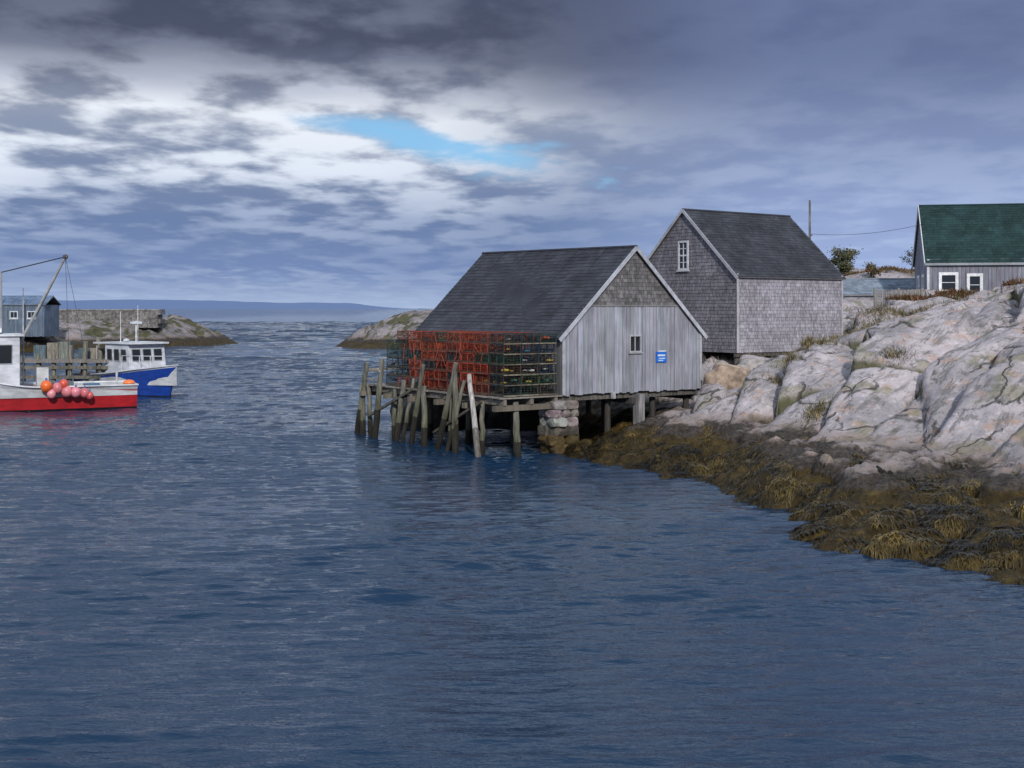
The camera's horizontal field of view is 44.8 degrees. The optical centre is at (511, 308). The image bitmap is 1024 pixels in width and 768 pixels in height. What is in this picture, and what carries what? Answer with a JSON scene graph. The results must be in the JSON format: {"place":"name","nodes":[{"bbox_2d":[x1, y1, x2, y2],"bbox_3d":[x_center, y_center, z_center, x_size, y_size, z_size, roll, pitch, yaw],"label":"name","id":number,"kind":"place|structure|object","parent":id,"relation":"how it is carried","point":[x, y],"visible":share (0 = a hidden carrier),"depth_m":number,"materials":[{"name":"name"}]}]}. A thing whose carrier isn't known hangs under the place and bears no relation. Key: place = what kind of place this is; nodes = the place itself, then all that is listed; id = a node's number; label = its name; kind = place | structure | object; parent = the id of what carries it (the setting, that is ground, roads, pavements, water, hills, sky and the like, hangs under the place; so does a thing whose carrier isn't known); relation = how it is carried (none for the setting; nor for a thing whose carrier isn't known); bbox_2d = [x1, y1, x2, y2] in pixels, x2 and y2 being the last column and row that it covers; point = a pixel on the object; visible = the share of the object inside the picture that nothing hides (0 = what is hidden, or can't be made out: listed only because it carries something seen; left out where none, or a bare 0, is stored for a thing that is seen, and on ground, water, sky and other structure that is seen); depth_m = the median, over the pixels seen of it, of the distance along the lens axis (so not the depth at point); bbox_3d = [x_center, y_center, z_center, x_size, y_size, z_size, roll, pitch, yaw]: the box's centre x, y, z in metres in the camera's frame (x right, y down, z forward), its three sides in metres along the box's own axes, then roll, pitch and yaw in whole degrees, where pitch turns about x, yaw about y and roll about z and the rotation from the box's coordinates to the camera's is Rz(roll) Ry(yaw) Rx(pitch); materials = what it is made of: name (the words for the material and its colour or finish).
{"place":"outdoors","nodes":[
{"label":"outdoors","id":0,"kind":"place"},
{"bbox_2d":[58,299,406,308],"bbox_3d":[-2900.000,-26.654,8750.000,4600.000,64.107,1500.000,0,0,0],"label":"distant hills","id":1,"kind":"structure","parent":0,"point":[143,304],"depth_m":8092.68,"materials":[{"name":"blue"}]},
{"bbox_2d":[0,309,1023,767],"bbox_3d":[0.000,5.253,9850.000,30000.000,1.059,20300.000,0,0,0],"label":"sea water","id":2,"kind":"structure","parent":0,"point":[250,549],"depth_m":22.25,"materials":[{"name":"blue liquid"}]},
{"bbox_2d":[20,337,108,381],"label":"wooden wharf","id":3,"kind":"structure","parent":2,"relation":"in","point":[53,354],"depth_m":77.41,"materials":[{"name":"grey wood"}]},
{"bbox_2d":[0,254,138,411],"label":"red fishing boat","id":4,"kind":"object","parent":2,"relation":"on","point":[42,393],"visible":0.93,"depth_m":65.01,"materials":[{"name":"paint"}]},
{"bbox_2d":[72,311,177,396],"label":"blue fishing boat","id":5,"kind":"object","parent":2,"relation":"on","point":[146,368],"visible":0.67,"depth_m":75.97,"materials":[{"name":"paint"}]},
{"bbox_2d":[20,314,237,352],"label":"breakwater rocks","id":6,"kind":"object","parent":2,"relation":"in","point":[176,330],"visible":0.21,"depth_m":169.48,"materials":[{"name":"grey stone"}]},
{"bbox_2d":[2,305,58,336],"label":"walls","id":7,"kind":"structure","parent":6,"relation":"on","point":[45,322],"depth_m":149.97,"materials":[{"name":"blue wood"}]},
{"bbox_2d":[10,311,17,318],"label":"window","id":8,"kind":"structure","parent":7,"relation":"attached to","point":[13,314],"depth_m":149.96,"materials":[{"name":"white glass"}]},
{"bbox_2d":[2,296,60,304],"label":"roof","id":9,"kind":"structure","parent":7,"relation":"on","point":[28,300],"depth_m":151.39,"materials":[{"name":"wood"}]},
{"bbox_2d":[27,311,35,318],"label":"window","id":10,"kind":"structure","parent":7,"relation":"attached to","point":[30,314],"depth_m":149.96,"materials":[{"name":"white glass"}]},
{"bbox_2d":[59,309,164,327],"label":"stone breakwater","id":11,"kind":"object","parent":6,"relation":"on","point":[150,318],"visible":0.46,"depth_m":170.80,"materials":[{"name":"grey stone"}]},
{"bbox_2d":[335,310,432,348],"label":"rocky point","id":12,"kind":"structure","parent":2,"relation":"in","point":[377,335],"depth_m":167.51,"materials":[{"name":"grey stone"}]},
{"bbox_2d":[0,0,1023,308],"label":"sky","id":13,"kind":"structure","parent":0,"point":[365,152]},
{"bbox_2d":[562,267,1023,584],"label":"granite shore terrain","id":14,"kind":"structure","parent":0,"point":[964,366],"depth_m":39.60,"materials":[{"name":"grey stone"}]},
{"bbox_2d":[354,359,562,456],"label":"wooden pier","id":15,"kind":"structure","parent":14,"relation":"on","point":[470,401],"depth_m":48.41,"materials":[{"name":"grey wood"}]},
{"bbox_2d":[386,330,556,396],"bbox_3d":[-1.802,2.048,48.664,2.485,2.263,8.606,0,0,-35],"label":"lobster trap stack","id":16,"kind":"object","parent":15,"relation":"on","point":[435,346],"visible":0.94,"depth_m":46.56,"materials":[{"name":"metal"}]},
{"bbox_2d":[415,245,707,453],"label":"fishing shed","id":17,"kind":"structure","parent":14,"relation":"on","point":[615,318],"depth_m":48.41,"materials":[{"name":"wood"}]},
{"bbox_2d":[628,335,642,353],"bbox_3d":[4.774,1.391,47.999,0.680,0.722,0.100,0,0,-35],"label":"window","id":18,"kind":"structure","parent":17,"relation":"in","point":[635,341],"depth_m":48.02,"materials":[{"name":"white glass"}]},
{"bbox_2d":[656,350,666,362],"bbox_3d":[5.867,1.897,48.757,0.540,0.467,0.028,0,0,-35],"label":"wall sign","id":19,"kind":"object","parent":17,"relation":"attached to","point":[661,356],"visible":1,"depth_m":48.75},
{"bbox_2d":[692,357,764,403],"bbox_3d":[8.709,3.040,49.198,2.856,1.997,6.040,0,0,18],"label":"granite boulder","id":20,"kind":"object","parent":14,"relation":"on","point":[727,376],"visible":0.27,"depth_m":49.16,"materials":[{"name":"stone"}]},
{"bbox_2d":[647,208,845,364],"bbox_3d":[11.066,-0.415,60.841,7.402,8.631,7.314,0,0,-35],"label":"shingled boathouse","id":21,"kind":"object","parent":14,"relation":"on","point":[740,284],"visible":0.81,"depth_m":58.23,"materials":[{"name":"wood"}]},
{"bbox_2d":[676,240,688,271],"bbox_3d":[8.106,-2.469,58.812,0.100,1.453,0.800,0,0,-35],"label":"window","id":22,"kind":"structure","parent":21,"relation":"in","point":[683,246],"depth_m":58.80,"materials":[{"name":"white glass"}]},
{"bbox_2d":[564,416,1023,583],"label":"rockweed seaweed","id":23,"kind":"object","parent":14,"relation":"on","point":[944,534],"visible":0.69,"depth_m":30.43,"materials":[{"name":"brown plant"}]},
{"bbox_2d":[809,200,812,238],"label":"utility pole","id":24,"kind":"object","parent":14,"relation":"on","point":[810,235],"visible":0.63,"depth_m":84.94,"materials":[{"name":"grey wood"}]},
{"bbox_2d":[818,224,921,234],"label":"power line","id":25,"kind":"object","parent":24,"relation":"attached to","point":[874,232],"visible":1,"depth_m":79.92,"materials":[{"name":"black rubber"}]},
{"bbox_2d":[827,245,862,276],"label":"windswept tree","id":26,"kind":"object","parent":14,"relation":"on","point":[843,261],"visible":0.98,"depth_m":94.63,"materials":[{"name":"green plant"}]},
{"bbox_2d":[705,287,1023,422],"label":"dry grass","id":27,"kind":"structure","parent":14,"relation":"on","point":[807,341],"depth_m":47.84,"materials":[{"name":"brown plant"}]},
{"bbox_2d":[862,262,883,277],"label":"windswept tree","id":28,"kind":"object","parent":14,"relation":"on","point":[871,266],"visible":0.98,"depth_m":97.81,"materials":[{"name":"green plant"}]},
{"bbox_2d":[843,278,914,297],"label":"outbuilding","id":29,"kind":"structure","parent":14,"relation":"on","point":[859,287],"depth_m":81.68,"materials":[{"name":"wood"}]},
{"bbox_2d":[874,288,922,308],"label":"wooden fence","id":30,"kind":"object","parent":14,"relation":"on","point":[878,297],"visible":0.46,"depth_m":70.09,"materials":[{"name":"grey wood"}]},
{"bbox_2d":[899,247,912,269],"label":"windswept tree","id":31,"kind":"object","parent":14,"relation":"on","point":[909,254],"visible":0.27,"depth_m":107.91,"materials":[{"name":"green plant"}]},
{"bbox_2d":[843,265,1023,312],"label":"heath shrubs","id":32,"kind":"object","parent":14,"relation":"on","point":[954,293],"visible":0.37,"depth_m":71.37,"materials":[{"name":"brown plant"}]},
{"bbox_2d":[915,224,1023,290],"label":"walls","id":33,"kind":"structure","parent":14,"relation":"on","point":[994,276],"depth_m":74.55,"materials":[{"name":"grey wood"}]},
{"bbox_2d":[917,275,919,288],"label":"window","id":34,"kind":"structure","parent":33,"relation":"attached to","point":[918,281],"depth_m":78.70,"materials":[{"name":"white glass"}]},
{"bbox_2d":[939,272,957,290],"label":"window","id":35,"kind":"structure","parent":33,"relation":"attached to","point":[947,280],"depth_m":74.71,"materials":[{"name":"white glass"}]},
{"bbox_2d":[912,205,1023,289],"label":"trim","id":36,"kind":"structure","parent":33,"relation":"attached to","point":[1013,263],"depth_m":74.78,"materials":[{"name":"white wood"}]},
{"bbox_2d":[913,203,1023,266],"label":"roof","id":37,"kind":"structure","parent":33,"relation":"on","point":[972,233],"depth_m":75.91,"materials":[{"name":"green"}]},
{"bbox_2d":[967,273,982,290],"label":"window","id":38,"kind":"structure","parent":33,"relation":"attached to","point":[974,280],"depth_m":74.40,"materials":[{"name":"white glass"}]}
]}

